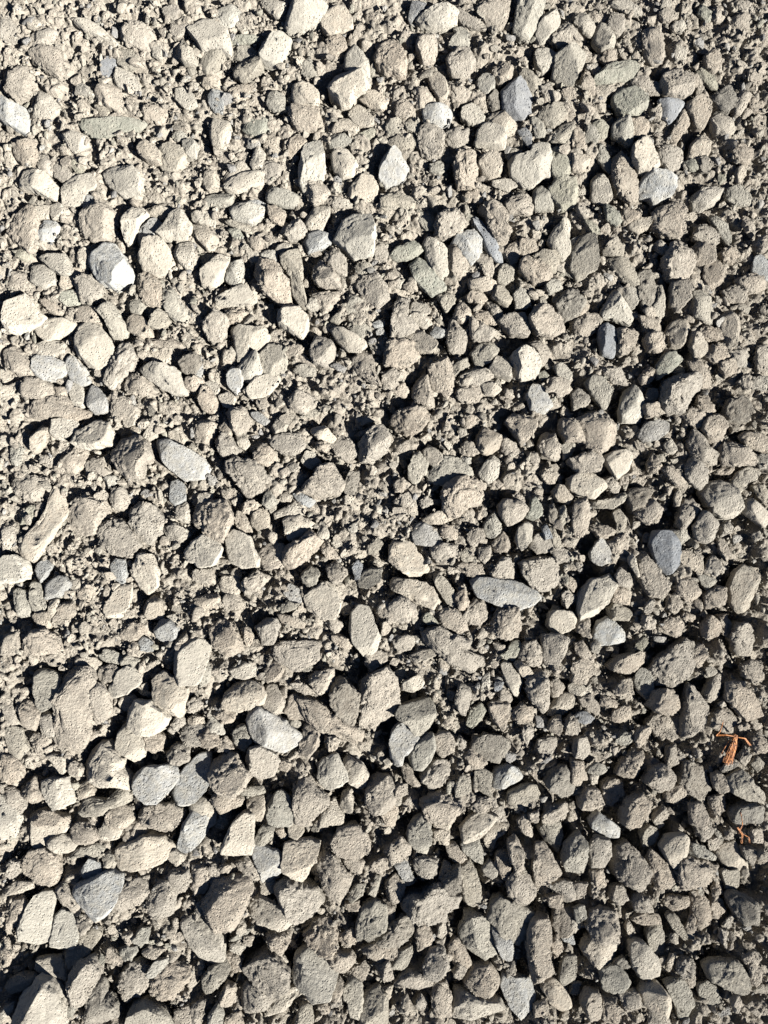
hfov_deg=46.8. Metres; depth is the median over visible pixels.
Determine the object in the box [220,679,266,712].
stone
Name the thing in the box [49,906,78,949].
stone
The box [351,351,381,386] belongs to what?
stone
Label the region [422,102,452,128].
stone
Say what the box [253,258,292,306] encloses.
stone
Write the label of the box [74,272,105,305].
stone
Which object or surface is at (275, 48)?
stone
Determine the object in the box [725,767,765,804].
stone
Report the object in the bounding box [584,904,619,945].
stone
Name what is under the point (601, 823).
stone
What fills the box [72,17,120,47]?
stone
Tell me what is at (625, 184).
stone
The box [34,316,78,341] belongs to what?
stone
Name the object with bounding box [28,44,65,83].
stone
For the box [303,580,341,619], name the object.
stone
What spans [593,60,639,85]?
stone
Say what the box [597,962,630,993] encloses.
stone
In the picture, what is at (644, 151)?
stone
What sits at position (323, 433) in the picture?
stone
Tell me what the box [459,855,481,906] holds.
stone
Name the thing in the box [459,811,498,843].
stone
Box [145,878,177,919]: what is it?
stone
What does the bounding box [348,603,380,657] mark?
stone
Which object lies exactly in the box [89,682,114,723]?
stone
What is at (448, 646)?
stone
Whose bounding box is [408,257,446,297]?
stone
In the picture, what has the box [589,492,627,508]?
stone
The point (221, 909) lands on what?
stone
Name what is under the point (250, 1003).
stone
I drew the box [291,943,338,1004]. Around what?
stone
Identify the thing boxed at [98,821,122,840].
stone
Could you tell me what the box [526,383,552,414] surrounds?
stone
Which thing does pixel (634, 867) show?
stone
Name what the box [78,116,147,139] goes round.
stone
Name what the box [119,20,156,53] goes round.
stone
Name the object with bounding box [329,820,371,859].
stone
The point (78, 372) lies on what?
stone
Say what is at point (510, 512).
stone
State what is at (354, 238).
stone
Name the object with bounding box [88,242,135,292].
stone
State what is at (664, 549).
stone
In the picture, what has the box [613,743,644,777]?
stone
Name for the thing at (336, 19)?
stone
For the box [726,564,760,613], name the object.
stone
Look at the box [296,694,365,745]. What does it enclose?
stone
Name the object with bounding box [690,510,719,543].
stone
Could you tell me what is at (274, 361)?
stone
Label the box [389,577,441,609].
stone
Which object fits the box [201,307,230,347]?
stone
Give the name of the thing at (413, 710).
stone
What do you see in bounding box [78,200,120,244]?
stone
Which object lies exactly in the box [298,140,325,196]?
stone
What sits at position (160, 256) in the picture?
stone
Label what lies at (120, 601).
stone
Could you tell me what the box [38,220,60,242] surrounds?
stone
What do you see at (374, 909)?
stone
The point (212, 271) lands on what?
stone
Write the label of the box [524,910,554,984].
stone
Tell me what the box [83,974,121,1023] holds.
stone
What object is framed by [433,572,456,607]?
stone
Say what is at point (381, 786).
stone
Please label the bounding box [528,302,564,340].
stone
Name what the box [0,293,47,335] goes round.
stone
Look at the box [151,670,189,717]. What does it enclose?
stone
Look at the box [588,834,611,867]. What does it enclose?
stone
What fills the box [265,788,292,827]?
stone
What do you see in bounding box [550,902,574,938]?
stone
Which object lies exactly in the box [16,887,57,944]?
stone
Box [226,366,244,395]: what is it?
stone
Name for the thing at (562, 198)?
stone
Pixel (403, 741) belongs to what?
stone
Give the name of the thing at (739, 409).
stone
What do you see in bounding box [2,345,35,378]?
stone
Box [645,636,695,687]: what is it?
stone
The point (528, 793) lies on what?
stone
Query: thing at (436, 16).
stone
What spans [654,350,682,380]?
stone
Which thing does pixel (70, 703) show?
stone
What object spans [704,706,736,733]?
stone
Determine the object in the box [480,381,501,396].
stone
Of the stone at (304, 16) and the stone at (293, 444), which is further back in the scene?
the stone at (304, 16)
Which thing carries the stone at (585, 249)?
on the ground
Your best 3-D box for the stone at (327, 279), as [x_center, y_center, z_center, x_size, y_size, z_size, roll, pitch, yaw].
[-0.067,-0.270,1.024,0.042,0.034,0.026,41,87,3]
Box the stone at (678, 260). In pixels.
[658,239,696,283]
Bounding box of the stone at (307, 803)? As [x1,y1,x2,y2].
[292,774,330,826]
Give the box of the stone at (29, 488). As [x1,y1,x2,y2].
[11,474,49,501]
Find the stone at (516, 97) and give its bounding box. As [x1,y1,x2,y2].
[500,75,532,122]
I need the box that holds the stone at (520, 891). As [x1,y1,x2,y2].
[505,870,536,905]
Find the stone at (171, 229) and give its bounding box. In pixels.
[155,208,192,243]
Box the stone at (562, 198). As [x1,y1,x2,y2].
[547,174,578,212]
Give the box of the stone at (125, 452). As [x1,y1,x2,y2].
[110,435,155,479]
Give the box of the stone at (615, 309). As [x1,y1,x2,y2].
[599,290,633,327]
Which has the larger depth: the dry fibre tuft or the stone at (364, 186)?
the stone at (364, 186)
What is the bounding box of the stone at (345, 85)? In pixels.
[328,67,371,114]
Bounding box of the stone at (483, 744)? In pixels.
[469,731,510,763]
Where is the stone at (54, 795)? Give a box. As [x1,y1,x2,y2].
[40,774,76,810]
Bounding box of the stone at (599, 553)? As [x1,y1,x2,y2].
[588,538,611,565]
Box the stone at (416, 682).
[400,674,424,692]
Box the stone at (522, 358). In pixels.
[507,344,541,382]
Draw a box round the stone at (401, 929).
[373,911,417,948]
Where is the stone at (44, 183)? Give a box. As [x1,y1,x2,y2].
[19,169,60,202]
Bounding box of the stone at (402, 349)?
[382,337,420,369]
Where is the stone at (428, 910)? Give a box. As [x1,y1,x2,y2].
[399,876,461,926]
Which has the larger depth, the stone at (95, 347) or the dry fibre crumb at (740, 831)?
the stone at (95, 347)
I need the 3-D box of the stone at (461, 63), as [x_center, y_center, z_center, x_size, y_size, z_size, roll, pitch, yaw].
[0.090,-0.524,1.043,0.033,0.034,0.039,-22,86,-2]
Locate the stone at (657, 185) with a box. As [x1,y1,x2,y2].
[638,167,677,207]
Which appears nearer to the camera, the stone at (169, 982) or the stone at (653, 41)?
the stone at (169, 982)
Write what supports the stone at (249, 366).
on the ground
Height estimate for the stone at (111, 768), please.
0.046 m
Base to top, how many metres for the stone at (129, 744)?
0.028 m
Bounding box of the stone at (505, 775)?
[491,763,522,788]
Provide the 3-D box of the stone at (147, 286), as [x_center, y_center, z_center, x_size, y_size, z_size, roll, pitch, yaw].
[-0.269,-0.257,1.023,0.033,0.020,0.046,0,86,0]
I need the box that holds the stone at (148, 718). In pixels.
[126,697,172,737]
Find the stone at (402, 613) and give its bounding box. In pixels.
[386,595,417,624]
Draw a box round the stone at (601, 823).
[587,809,620,837]
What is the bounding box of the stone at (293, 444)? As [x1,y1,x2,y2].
[268,432,305,455]
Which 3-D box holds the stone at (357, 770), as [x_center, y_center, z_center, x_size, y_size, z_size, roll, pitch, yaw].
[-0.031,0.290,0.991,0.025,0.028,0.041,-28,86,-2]
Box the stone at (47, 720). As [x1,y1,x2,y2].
[39,710,54,737]
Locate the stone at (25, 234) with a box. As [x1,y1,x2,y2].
[6,203,41,254]
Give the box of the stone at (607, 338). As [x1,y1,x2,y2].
[596,322,617,358]
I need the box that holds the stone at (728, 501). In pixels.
[696,479,744,519]
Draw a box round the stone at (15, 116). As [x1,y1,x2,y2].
[0,95,30,137]
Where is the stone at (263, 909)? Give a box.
[248,893,292,931]
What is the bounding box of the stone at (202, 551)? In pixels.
[184,534,224,567]
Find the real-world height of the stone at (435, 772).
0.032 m
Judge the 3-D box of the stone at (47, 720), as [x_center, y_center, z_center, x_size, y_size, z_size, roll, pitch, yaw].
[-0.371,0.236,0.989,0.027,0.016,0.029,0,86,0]
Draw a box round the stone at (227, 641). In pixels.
[207,619,244,656]
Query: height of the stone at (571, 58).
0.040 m
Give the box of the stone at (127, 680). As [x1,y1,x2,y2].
[108,665,141,697]
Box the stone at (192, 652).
[173,637,211,686]
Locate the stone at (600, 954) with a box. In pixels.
[578,932,618,969]
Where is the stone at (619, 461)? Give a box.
[603,449,632,479]
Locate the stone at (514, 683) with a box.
[500,660,522,696]
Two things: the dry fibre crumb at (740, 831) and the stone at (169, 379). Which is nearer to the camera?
the dry fibre crumb at (740, 831)
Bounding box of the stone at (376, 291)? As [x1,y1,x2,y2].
[355,271,389,308]
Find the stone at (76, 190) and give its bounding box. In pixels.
[60,173,96,207]
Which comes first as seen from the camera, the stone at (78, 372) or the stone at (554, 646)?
the stone at (554, 646)
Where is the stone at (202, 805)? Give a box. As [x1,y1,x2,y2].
[189,795,217,828]
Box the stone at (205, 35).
[186,18,233,60]
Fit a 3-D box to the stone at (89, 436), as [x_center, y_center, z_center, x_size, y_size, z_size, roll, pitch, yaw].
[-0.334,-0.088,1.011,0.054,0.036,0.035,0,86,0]
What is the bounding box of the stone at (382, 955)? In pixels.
[361,941,398,963]
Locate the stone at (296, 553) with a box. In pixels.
[282,528,323,570]
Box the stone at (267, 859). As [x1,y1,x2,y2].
[252,845,281,882]
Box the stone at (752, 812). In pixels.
[726,800,764,824]
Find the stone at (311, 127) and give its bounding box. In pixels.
[287,102,321,133]
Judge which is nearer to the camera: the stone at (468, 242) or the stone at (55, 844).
the stone at (55, 844)
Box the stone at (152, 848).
[114,830,176,871]
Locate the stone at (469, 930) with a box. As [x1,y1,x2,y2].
[457,907,497,960]
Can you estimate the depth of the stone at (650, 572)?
1.00 m
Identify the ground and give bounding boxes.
[0,0,767,1023]
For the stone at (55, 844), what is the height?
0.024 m
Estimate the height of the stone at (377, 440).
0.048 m
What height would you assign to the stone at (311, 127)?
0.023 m
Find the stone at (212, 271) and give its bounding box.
[199,254,230,290]
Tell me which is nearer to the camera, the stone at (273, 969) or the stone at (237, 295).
the stone at (273, 969)
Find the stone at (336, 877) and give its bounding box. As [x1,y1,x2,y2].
[315,850,353,903]
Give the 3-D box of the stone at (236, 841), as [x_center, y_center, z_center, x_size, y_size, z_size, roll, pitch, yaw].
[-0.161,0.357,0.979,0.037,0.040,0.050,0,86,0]
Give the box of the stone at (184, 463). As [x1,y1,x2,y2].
[156,438,211,481]
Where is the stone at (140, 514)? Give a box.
[127,501,166,545]
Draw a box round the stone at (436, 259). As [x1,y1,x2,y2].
[422,236,448,279]
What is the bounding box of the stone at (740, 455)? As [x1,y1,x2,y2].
[717,440,758,466]
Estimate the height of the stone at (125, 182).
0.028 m
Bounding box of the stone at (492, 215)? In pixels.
[477,199,512,245]
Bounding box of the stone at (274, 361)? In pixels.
[259,343,287,375]
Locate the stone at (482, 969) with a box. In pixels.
[463,957,499,998]
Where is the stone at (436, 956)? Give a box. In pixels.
[422,945,449,981]
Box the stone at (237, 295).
[214,283,258,307]
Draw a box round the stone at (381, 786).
[364,772,396,815]
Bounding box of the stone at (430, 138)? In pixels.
[417,122,445,161]
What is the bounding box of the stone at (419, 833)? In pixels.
[406,811,432,854]
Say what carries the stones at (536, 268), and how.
on the ground
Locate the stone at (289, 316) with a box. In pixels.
[277,304,309,339]
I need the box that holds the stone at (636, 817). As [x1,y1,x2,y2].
[617,791,652,829]
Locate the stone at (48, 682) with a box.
[32,668,62,711]
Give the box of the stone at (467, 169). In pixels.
[452,149,478,191]
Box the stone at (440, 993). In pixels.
[430,978,452,1018]
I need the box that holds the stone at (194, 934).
[180,914,228,963]
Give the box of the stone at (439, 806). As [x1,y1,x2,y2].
[419,788,464,824]
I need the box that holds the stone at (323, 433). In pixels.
[310,426,336,442]
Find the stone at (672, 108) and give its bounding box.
[657,97,684,124]
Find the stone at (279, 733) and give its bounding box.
[246,706,302,752]
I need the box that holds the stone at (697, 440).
[686,428,718,466]
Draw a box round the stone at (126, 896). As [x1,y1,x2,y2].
[114,876,150,912]
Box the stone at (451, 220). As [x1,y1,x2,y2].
[432,207,467,242]
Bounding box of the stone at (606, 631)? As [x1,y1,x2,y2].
[590,616,625,645]
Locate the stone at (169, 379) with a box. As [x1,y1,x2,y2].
[139,361,188,396]
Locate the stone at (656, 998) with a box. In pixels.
[636,978,671,1019]
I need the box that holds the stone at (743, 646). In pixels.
[725,621,754,658]
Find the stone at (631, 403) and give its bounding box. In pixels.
[617,384,644,423]
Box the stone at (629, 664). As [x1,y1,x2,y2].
[605,651,644,673]
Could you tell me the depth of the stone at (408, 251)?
1.02 m
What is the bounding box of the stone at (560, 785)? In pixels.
[542,763,574,797]
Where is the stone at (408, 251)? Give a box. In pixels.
[389,241,423,261]
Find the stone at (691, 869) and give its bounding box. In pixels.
[676,854,718,890]
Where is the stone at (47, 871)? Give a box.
[20,846,64,886]
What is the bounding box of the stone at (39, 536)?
[17,485,69,562]
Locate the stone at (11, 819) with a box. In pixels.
[0,793,23,839]
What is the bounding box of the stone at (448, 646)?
[420,625,485,673]
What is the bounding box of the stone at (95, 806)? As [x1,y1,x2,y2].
[78,789,132,817]
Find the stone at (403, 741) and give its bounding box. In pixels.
[388,721,420,766]
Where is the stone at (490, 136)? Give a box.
[474,122,506,151]
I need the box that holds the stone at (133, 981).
[116,955,152,1001]
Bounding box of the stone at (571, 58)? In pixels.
[550,42,586,90]
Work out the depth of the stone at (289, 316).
1.01 m
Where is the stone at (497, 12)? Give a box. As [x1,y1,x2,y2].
[475,0,510,32]
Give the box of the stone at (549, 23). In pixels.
[534,8,560,45]
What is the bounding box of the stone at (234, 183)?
[223,170,264,194]
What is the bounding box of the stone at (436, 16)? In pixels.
[414,2,459,34]
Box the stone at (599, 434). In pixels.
[575,411,616,453]
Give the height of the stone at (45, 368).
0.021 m
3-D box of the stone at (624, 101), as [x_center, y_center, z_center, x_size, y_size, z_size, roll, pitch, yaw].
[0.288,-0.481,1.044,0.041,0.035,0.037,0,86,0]
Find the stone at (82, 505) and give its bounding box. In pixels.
[66,494,111,536]
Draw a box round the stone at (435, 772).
[419,755,450,790]
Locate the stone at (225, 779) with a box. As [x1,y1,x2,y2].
[207,751,250,799]
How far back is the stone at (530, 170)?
1.03 m
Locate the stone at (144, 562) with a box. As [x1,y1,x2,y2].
[130,552,162,594]
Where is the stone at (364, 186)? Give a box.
[348,173,378,201]
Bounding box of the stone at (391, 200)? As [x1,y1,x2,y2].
[379,192,415,210]
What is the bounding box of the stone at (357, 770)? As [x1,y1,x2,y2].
[343,755,369,788]
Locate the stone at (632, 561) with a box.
[627,553,639,576]
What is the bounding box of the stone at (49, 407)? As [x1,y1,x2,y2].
[26,395,75,419]
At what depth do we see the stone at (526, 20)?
1.04 m
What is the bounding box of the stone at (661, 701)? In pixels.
[644,687,680,715]
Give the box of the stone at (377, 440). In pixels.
[357,424,391,465]
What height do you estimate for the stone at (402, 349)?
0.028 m
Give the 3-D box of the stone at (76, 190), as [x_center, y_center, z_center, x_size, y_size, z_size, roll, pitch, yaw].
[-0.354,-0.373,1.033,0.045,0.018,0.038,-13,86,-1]
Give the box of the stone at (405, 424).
[388,405,429,437]
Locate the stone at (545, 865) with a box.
[531,840,561,885]
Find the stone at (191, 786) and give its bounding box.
[172,749,212,806]
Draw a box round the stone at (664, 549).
[647,530,681,574]
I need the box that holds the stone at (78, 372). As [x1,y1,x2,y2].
[65,355,91,386]
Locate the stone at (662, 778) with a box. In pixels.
[640,762,676,792]
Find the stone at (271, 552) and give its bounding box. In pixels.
[258,542,284,570]
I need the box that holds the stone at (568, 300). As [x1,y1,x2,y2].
[552,288,586,323]
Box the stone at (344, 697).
[328,675,360,726]
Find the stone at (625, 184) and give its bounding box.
[608,151,638,207]
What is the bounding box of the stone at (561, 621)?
[545,609,576,633]
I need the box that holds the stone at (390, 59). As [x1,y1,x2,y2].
[372,39,407,83]
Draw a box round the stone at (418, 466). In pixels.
[407,450,428,484]
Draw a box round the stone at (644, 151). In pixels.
[630,135,660,177]
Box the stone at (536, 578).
[516,553,559,591]
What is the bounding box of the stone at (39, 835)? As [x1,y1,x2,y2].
[30,822,73,848]
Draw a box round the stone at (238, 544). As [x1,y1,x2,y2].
[225,529,260,569]
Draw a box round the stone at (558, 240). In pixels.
[546,216,570,262]
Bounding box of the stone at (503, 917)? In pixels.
[485,892,534,945]
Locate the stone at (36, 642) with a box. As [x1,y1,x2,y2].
[21,627,65,656]
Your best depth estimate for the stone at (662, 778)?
0.98 m
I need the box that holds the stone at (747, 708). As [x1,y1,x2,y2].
[722,680,763,721]
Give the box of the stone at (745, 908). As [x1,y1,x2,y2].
[723,888,760,926]
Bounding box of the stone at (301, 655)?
[272,639,319,671]
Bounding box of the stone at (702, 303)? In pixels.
[691,289,713,324]
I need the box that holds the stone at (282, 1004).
[266,983,300,1015]
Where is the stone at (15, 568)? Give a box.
[0,554,32,583]
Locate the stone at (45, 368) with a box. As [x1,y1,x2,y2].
[30,354,67,382]
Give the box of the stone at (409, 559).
[388,539,429,576]
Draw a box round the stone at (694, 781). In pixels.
[673,759,711,801]
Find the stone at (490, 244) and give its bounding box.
[470,216,502,263]
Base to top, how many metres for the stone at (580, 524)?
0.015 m
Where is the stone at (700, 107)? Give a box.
[685,93,712,134]
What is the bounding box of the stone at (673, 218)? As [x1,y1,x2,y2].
[649,198,687,242]
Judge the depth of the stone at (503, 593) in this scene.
0.99 m
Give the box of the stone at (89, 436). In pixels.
[69,419,115,450]
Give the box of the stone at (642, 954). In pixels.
[626,936,660,980]
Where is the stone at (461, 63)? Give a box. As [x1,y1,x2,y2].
[446,46,475,83]
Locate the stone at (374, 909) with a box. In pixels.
[355,896,388,941]
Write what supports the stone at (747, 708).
on the ground
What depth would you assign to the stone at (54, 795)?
0.98 m
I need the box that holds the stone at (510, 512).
[496,498,528,526]
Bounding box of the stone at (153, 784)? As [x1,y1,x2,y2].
[131,763,179,804]
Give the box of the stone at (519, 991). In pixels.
[500,972,535,1020]
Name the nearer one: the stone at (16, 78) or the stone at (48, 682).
the stone at (48, 682)
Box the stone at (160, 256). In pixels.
[137,235,176,278]
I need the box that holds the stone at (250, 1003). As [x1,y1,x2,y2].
[240,979,273,1013]
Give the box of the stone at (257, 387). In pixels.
[245,374,280,398]
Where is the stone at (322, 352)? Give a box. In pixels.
[309,335,335,367]
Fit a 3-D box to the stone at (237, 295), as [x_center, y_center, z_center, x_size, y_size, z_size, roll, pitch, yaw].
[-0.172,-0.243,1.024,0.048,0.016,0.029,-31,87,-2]
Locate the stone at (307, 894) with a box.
[273,875,324,925]
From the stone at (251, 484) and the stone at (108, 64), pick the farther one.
the stone at (108, 64)
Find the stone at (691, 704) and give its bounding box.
[677,681,708,737]
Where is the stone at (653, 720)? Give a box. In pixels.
[643,711,678,740]
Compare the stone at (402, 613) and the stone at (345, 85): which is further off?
the stone at (345, 85)
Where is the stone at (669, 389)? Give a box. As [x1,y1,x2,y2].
[657,372,702,416]
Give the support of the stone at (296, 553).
on the ground
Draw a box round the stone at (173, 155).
[159,141,190,172]
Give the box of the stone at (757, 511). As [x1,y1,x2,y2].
[741,498,767,527]
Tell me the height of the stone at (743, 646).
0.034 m
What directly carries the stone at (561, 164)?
on the ground
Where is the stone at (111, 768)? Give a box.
[85,739,134,789]
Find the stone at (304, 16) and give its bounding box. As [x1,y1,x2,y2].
[284,0,328,37]
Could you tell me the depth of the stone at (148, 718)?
0.97 m
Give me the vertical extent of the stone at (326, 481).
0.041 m
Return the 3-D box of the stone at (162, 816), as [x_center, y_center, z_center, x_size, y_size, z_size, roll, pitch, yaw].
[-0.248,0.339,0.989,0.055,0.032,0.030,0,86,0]
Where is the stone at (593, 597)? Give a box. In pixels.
[575,573,617,620]
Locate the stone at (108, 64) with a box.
[100,56,116,76]
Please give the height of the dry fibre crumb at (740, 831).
0.005 m
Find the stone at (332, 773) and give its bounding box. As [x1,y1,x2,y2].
[316,751,348,789]
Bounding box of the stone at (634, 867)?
[608,837,652,892]
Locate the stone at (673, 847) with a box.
[657,831,689,868]
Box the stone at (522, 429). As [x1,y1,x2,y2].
[503,413,537,446]
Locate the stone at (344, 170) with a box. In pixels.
[330,147,358,181]
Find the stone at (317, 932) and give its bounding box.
[302,912,339,959]
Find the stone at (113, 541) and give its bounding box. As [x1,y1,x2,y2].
[96,517,143,558]
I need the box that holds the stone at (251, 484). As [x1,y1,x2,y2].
[224,455,272,499]
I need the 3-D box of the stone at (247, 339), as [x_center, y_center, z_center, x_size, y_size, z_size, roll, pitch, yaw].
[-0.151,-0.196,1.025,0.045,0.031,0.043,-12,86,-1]
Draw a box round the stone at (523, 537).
[514,521,532,550]
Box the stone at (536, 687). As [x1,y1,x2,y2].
[522,666,549,713]
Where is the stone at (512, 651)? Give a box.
[498,639,521,660]
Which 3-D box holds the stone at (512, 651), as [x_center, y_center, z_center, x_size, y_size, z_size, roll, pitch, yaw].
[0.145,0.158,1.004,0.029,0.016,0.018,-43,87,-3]
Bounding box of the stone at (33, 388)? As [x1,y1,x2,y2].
[19,376,54,399]
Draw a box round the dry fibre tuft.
[715,720,750,764]
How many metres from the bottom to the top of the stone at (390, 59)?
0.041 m
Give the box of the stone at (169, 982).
[149,960,192,1001]
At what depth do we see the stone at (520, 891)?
0.97 m
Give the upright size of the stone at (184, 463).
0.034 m
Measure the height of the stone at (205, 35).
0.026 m
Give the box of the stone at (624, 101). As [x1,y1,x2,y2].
[610,85,648,117]
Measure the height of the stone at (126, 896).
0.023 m
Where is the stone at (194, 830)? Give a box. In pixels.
[176,811,208,852]
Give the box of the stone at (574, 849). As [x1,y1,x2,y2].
[559,829,588,873]
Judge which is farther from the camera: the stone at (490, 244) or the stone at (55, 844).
the stone at (490, 244)
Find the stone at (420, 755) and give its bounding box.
[408,732,435,770]
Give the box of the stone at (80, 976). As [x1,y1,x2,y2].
[65,951,103,1008]
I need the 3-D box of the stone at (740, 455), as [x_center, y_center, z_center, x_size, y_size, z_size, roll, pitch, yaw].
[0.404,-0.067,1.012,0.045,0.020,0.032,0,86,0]
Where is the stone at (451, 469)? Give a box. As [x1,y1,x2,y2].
[427,455,473,486]
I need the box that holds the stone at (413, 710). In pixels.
[394,696,436,736]
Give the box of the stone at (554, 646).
[540,632,569,668]
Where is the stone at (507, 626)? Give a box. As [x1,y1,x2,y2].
[487,607,521,640]
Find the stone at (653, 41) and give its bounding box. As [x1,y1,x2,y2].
[641,25,664,66]
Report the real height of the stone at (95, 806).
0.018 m
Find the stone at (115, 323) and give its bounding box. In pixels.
[95,300,129,340]
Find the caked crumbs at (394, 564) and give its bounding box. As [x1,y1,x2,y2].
[0,0,766,1023]
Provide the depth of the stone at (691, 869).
0.97 m
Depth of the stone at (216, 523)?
0.99 m
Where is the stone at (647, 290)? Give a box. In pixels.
[637,268,657,315]
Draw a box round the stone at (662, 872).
[644,848,676,890]
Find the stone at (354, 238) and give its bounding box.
[332,213,376,263]
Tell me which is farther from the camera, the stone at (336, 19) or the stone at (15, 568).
the stone at (336, 19)
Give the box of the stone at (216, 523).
[191,499,235,544]
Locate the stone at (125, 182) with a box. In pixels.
[103,164,145,200]
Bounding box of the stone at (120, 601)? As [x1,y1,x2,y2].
[103,584,132,618]
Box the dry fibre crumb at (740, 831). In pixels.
[737,812,749,843]
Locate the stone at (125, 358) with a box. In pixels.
[102,342,139,390]
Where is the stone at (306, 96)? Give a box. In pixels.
[291,80,319,105]
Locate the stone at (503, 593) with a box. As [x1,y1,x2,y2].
[469,577,541,610]
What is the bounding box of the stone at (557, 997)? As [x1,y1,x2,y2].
[539,975,571,1010]
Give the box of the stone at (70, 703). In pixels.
[51,665,98,750]
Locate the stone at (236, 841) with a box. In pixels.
[220,809,255,855]
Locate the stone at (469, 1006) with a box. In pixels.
[452,984,505,1020]
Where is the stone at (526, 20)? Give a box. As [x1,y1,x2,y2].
[511,0,545,43]
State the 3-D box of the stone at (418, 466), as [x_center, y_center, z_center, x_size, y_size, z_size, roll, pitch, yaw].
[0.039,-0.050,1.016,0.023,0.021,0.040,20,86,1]
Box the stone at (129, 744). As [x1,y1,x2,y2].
[114,723,147,761]
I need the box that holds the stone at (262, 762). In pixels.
[245,743,280,778]
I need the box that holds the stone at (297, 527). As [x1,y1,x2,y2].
[282,514,314,541]
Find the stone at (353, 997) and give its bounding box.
[343,976,363,1020]
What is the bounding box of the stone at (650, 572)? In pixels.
[635,551,671,599]
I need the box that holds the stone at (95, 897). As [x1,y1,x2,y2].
[72,867,125,921]
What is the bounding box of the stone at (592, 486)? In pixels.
[565,472,607,499]
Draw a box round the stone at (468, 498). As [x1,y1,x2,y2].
[439,474,483,518]
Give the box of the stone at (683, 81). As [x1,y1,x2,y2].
[659,67,695,101]
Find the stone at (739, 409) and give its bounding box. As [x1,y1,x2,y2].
[720,395,754,424]
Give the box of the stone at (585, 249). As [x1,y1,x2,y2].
[569,232,599,281]
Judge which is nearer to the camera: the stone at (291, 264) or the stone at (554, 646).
the stone at (554, 646)
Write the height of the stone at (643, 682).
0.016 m
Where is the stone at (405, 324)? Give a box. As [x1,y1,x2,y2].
[389,296,419,338]
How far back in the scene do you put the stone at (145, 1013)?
0.96 m
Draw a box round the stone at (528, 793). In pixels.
[505,782,540,808]
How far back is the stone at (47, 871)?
0.98 m
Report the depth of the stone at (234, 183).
1.03 m
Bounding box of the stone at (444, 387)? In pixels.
[427,357,454,398]
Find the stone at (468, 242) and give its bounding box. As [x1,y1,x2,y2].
[450,228,482,265]
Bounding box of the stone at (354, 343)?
[330,326,367,353]
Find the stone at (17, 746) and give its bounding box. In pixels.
[4,726,30,759]
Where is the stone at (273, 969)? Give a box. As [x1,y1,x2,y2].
[241,945,291,999]
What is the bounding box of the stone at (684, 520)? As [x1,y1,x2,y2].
[673,498,701,529]
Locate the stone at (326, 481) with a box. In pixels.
[300,462,345,499]
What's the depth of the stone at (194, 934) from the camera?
0.97 m
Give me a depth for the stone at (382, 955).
0.97 m
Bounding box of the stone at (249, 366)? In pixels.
[236,349,263,383]
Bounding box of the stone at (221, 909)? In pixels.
[200,872,253,933]
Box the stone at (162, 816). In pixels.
[137,800,187,831]
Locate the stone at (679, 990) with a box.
[662,975,694,1019]
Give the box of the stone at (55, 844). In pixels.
[46,832,77,853]
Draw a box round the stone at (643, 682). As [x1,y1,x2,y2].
[632,667,653,699]
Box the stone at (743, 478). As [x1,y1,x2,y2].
[730,466,760,492]
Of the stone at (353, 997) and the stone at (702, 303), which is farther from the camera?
the stone at (702, 303)
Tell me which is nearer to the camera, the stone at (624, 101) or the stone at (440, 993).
the stone at (440, 993)
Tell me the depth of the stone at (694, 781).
0.99 m
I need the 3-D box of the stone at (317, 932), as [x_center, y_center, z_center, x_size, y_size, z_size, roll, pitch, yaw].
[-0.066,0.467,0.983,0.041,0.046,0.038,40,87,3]
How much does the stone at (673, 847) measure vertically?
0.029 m
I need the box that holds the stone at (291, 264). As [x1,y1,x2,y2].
[279,248,306,310]
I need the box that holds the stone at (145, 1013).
[124,994,173,1023]
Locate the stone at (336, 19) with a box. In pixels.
[320,4,353,36]
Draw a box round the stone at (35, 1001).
[10,972,69,1023]
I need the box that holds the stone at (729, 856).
[711,839,747,870]
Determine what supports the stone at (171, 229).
on the ground
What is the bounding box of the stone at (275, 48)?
[258,30,292,70]
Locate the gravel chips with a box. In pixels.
[0,0,767,1023]
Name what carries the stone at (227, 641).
on the ground
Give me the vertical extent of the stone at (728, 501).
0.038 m
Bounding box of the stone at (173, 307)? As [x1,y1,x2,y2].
[162,282,189,323]
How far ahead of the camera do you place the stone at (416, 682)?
0.99 m
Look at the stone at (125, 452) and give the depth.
0.99 m
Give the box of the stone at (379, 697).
[358,665,400,728]
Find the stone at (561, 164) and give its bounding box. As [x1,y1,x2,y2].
[551,146,571,178]
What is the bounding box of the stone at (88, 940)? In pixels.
[65,925,102,970]
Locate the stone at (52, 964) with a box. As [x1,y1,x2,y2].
[34,953,69,980]
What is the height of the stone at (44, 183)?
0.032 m
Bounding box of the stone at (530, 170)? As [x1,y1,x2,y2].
[507,142,552,190]
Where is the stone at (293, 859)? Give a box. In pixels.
[280,836,320,882]
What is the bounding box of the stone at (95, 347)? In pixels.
[73,321,116,370]
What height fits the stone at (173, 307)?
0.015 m
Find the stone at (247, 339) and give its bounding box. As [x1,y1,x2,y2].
[231,324,270,363]
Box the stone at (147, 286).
[137,271,163,309]
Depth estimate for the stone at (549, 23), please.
1.04 m
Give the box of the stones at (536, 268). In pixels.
[0,0,767,1023]
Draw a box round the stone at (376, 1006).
[359,981,388,1023]
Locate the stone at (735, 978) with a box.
[700,956,751,995]
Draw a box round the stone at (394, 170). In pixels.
[377,145,409,189]
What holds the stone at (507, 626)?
on the ground
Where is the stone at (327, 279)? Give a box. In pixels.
[311,260,341,290]
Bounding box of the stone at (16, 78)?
[4,65,35,105]
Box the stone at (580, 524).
[571,496,591,538]
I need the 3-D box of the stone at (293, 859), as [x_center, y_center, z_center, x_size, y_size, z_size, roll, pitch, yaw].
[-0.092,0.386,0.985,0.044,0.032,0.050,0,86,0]
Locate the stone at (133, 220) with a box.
[120,207,149,247]

